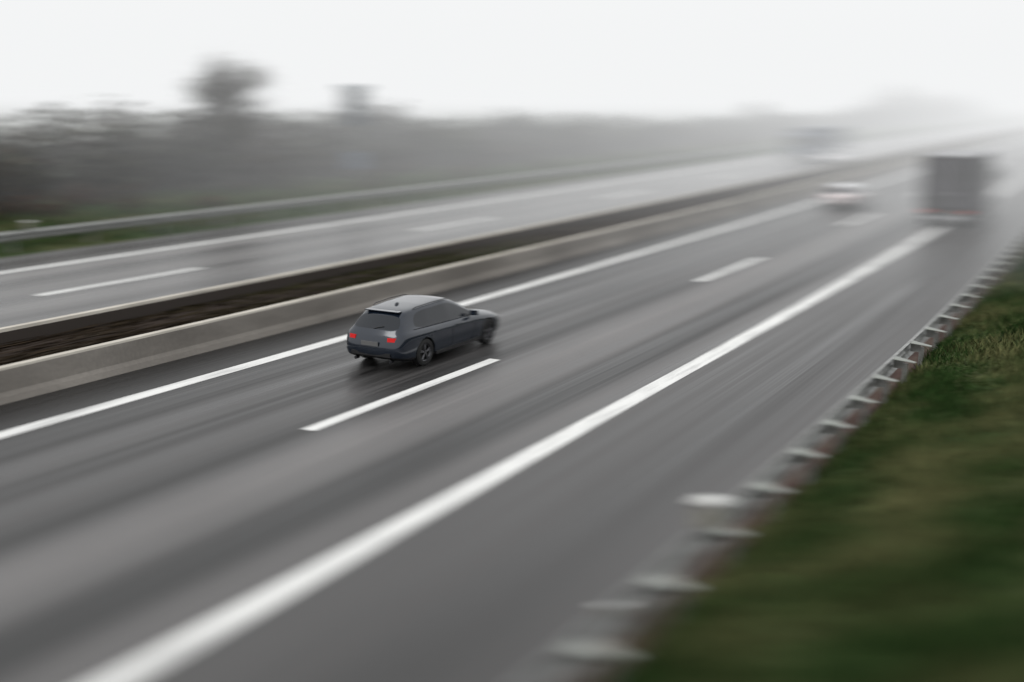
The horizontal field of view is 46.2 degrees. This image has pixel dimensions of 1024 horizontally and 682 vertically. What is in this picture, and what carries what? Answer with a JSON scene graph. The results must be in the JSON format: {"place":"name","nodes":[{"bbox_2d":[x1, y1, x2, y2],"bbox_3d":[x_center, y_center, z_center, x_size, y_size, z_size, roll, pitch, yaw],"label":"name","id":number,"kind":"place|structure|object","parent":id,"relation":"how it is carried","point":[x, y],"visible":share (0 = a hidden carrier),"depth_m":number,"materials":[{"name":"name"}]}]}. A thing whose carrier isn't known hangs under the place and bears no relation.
{"place":"outdoors","nodes":[
{"label":"outdoors","id":0,"kind":"place"},
{"bbox_2d":[0,146,742,253],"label":"verge grass","id":1,"kind":"structure","parent":0,"point":[487,173],"depth_m":57.64,"materials":[{"name":"plant"}]},
{"bbox_2d":[0,136,1023,681],"bbox_3d":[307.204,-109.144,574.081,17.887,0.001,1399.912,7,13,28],"label":"motorway road","id":2,"kind":"structure","parent":0,"point":[132,530],"depth_m":17.46,"materials":[{"name":"grey asphalt"}]},
{"bbox_2d":[347,294,498,365],"bbox_3d":[-1.716,-0.372,24.470,1.648,1.169,4.132,7,13,28],"label":"estate car","id":3,"kind":"object","parent":2,"relation":"on","point":[416,329],"visible":1,"depth_m":23.19,"materials":[{"name":"black paint"}]},
{"bbox_2d":[0,131,1023,404],"bbox_3d":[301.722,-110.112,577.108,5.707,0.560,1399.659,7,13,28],"label":"concrete barrier","id":4,"kind":"object","parent":2,"relation":"on","point":[44,375],"visible":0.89,"depth_m":27.82,"materials":[{"name":"grey concrete"}]},
{"bbox_2d":[0,138,1023,438],"bbox_3d":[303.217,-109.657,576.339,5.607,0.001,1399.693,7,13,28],"label":"road edge marking","id":5,"kind":"object","parent":2,"relation":"on","point":[148,392],"visible":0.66,"depth_m":23.78,"materials":[{"name":"paint"}]},
{"bbox_2d":[91,176,1023,681],"bbox_3d":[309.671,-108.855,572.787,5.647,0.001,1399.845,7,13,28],"label":"road edge marking","id":6,"kind":"object","parent":2,"relation":"on","point":[157,658],"visible":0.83,"depth_m":14.87,"materials":[{"name":"paint"}]},
{"bbox_2d":[303,154,1018,430],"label":"lane dash marking","id":7,"kind":"object","parent":2,"relation":"on","point":[349,414],"visible":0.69,"depth_m":21.50,"materials":[{"name":"paint"}]},
{"bbox_2d":[823,183,868,209],"bbox_3d":[16.117,-7.032,57.847,1.689,1.184,4.132,7,13,27],"label":"estate car","id":8,"kind":"object","parent":2,"relation":"on","point":[853,196],"visible":1,"depth_m":56.32,"materials":[{"name":"grey paint"}]},
{"bbox_2d":[920,150,1001,226],"bbox_3d":[19.477,-6.718,52.127,2.460,2.944,7.823,7,13,27],"label":"truck","id":9,"kind":"object","parent":2,"relation":"on","point":[958,182],"visible":1,"depth_m":48.95,"materials":[{"name":"grey metal"}]},
{"bbox_2d":[0,92,1023,681],"bbox_3d":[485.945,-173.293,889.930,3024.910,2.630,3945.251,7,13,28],"label":"grass ground","id":10,"kind":"structure","parent":0,"point":[18,104],"depth_m":70.89,"materials":[{"name":"green plant"}]},
{"bbox_2d":[176,42,279,186],"bbox_3d":[-13.555,-10.835,58.075,4.923,7.044,4.533,1,12,1],"label":"tree","id":11,"kind":"object","parent":10,"relation":"on","point":[227,90],"visible":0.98,"depth_m":57.73,"materials":[{"name":"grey plant"}]},
{"bbox_2d":[339,84,368,182],"bbox_3d":[-8.374,-10.761,64.273,1.600,5.790,0.210,1,12,3],"label":"road sign","id":12,"kind":"object","parent":10,"relation":"on","point":[354,106],"visible":0.84,"depth_m":63.93,"materials":[{"name":"metal"}]},
{"bbox_2d":[0,129,792,220],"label":"bramble scrub","id":13,"kind":"object","parent":10,"relation":"on","point":[73,196],"visible":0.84,"depth_m":56.57,"materials":[{"name":"green plant"}]},
{"bbox_2d":[0,87,988,205],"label":"shrub belt","id":14,"kind":"object","parent":10,"relation":"on","point":[23,169],"visible":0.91,"depth_m":67.19,"materials":[{"name":"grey plant"}]},
{"bbox_2d":[0,118,1023,252],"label":"guardrail","id":15,"kind":"object","parent":10,"relation":"on","point":[19,235],"visible":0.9,"depth_m":52.22,"materials":[{"name":"metal"}]},
{"bbox_2d":[24,220,32,229],"bbox_3d":[-15.444,-3.664,38.392,0.221,0.355,0.185,7,13,27],"label":"road delineator","id":16,"kind":"object","parent":15,"relation":"on","point":[28,224],"visible":1,"depth_m":38.32,"materials":[{"name":"grey plastic"}]},
{"bbox_2d":[741,98,770,122],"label":"tree","id":17,"kind":"object","parent":10,"relation":"on","point":[760,111],"visible":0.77,"depth_m":150.21,"materials":[{"name":"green plant"}]},
{"bbox_2d":[527,234,1023,681],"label":"guardrail","id":18,"kind":"object","parent":10,"relation":"on","point":[582,651],"visible":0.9,"depth_m":14.07,"materials":[{"name":"metal"}]},
{"bbox_2d":[607,602,620,621],"bbox_3d":[0.908,2.426,10.723,0.103,0.166,0.086,7,13,28],"label":"road delineator","id":19,"kind":"object","parent":18,"relation":"attached to","point":[613,610],"visible":1,"depth_m":10.69,"materials":[{"name":"grey plastic"}]},
{"bbox_2d":[694,493,726,539],"bbox_3d":[2.134,1.912,12.954,0.294,0.473,0.247,7,13,28],"label":"road delineator","id":20,"kind":"object","parent":18,"relation":"attached to","point":[710,511],"visible":1,"depth_m":12.86,"materials":[{"name":"grey plastic"}]},
{"bbox_2d":[883,76,917,110],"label":"tree","id":21,"kind":"object","parent":10,"relation":"on","point":[901,91],"visible":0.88,"depth_m":223.52,"materials":[{"name":"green plant"}]},
{"bbox_2d":[0,121,1023,327],"bbox_3d":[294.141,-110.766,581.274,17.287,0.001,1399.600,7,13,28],"label":"motorway road","id":22,"kind":"structure","parent":0,"point":[223,263],"depth_m":43.64,"materials":[{"name":"grey asphalt"}]},
{"bbox_2d":[0,122,1022,273],"bbox_3d":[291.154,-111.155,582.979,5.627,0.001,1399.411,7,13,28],"label":"road edge marking","id":23,"kind":"object","parent":22,"relation":"on","point":[16,270],"visible":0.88,"depth_m":47.45,"materials":[{"name":"paint"}]},
{"bbox_2d":[0,127,1023,347],"bbox_3d":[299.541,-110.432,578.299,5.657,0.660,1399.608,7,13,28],"label":"concrete barrier","id":24,"kind":"object","parent":22,"relation":"on","point":[69,322],"visible":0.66,"depth_m":32.39,"materials":[{"name":"grey concrete"}]},
{"bbox_2d":[37,126,1015,295],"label":"lane dash marking","id":25,"kind":"object","parent":22,"relation":"on","point":[84,287],"visible":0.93,"depth_m":34.74,"materials":[{"name":"paint"}]},
{"bbox_2d":[786,126,845,161],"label":"box truck","id":26,"kind":"object","parent":22,"relation":"on","point":[811,142],"visible":0.84,"depth_m":99.42,"materials":[{"name":"grey metal"}]},
{"bbox_2d":[820,149,846,163],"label":"estate car","id":27,"kind":"object","parent":22,"relation":"on","point":[837,156],"visible":1,"depth_m":94.41,"materials":[{"name":"white paint"}]},
{"bbox_2d":[0,130,1023,365],"bbox_3d":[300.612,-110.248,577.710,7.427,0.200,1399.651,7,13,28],"label":"median soil","id":28,"kind":"structure","parent":0,"point":[759,190],"depth_m":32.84,"materials":[{"name":"brown plant"}]},
{"bbox_2d":[0,0,1023,101],"label":"sky","id":29,"kind":"structure","parent":0,"point":[729,49],"materials":[{"name":"white"}]},
{"bbox_2d":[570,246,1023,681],"bbox_3d":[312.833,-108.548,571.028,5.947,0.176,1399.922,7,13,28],"label":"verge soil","id":30,"kind":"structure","parent":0,"point":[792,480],"depth_m":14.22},
{"bbox_2d":[590,246,1023,681],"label":"verge grass","id":31,"kind":"structure","parent":0,"point":[641,668],"depth_m":12.01,"materials":[{"name":"green plant"}]}
]}

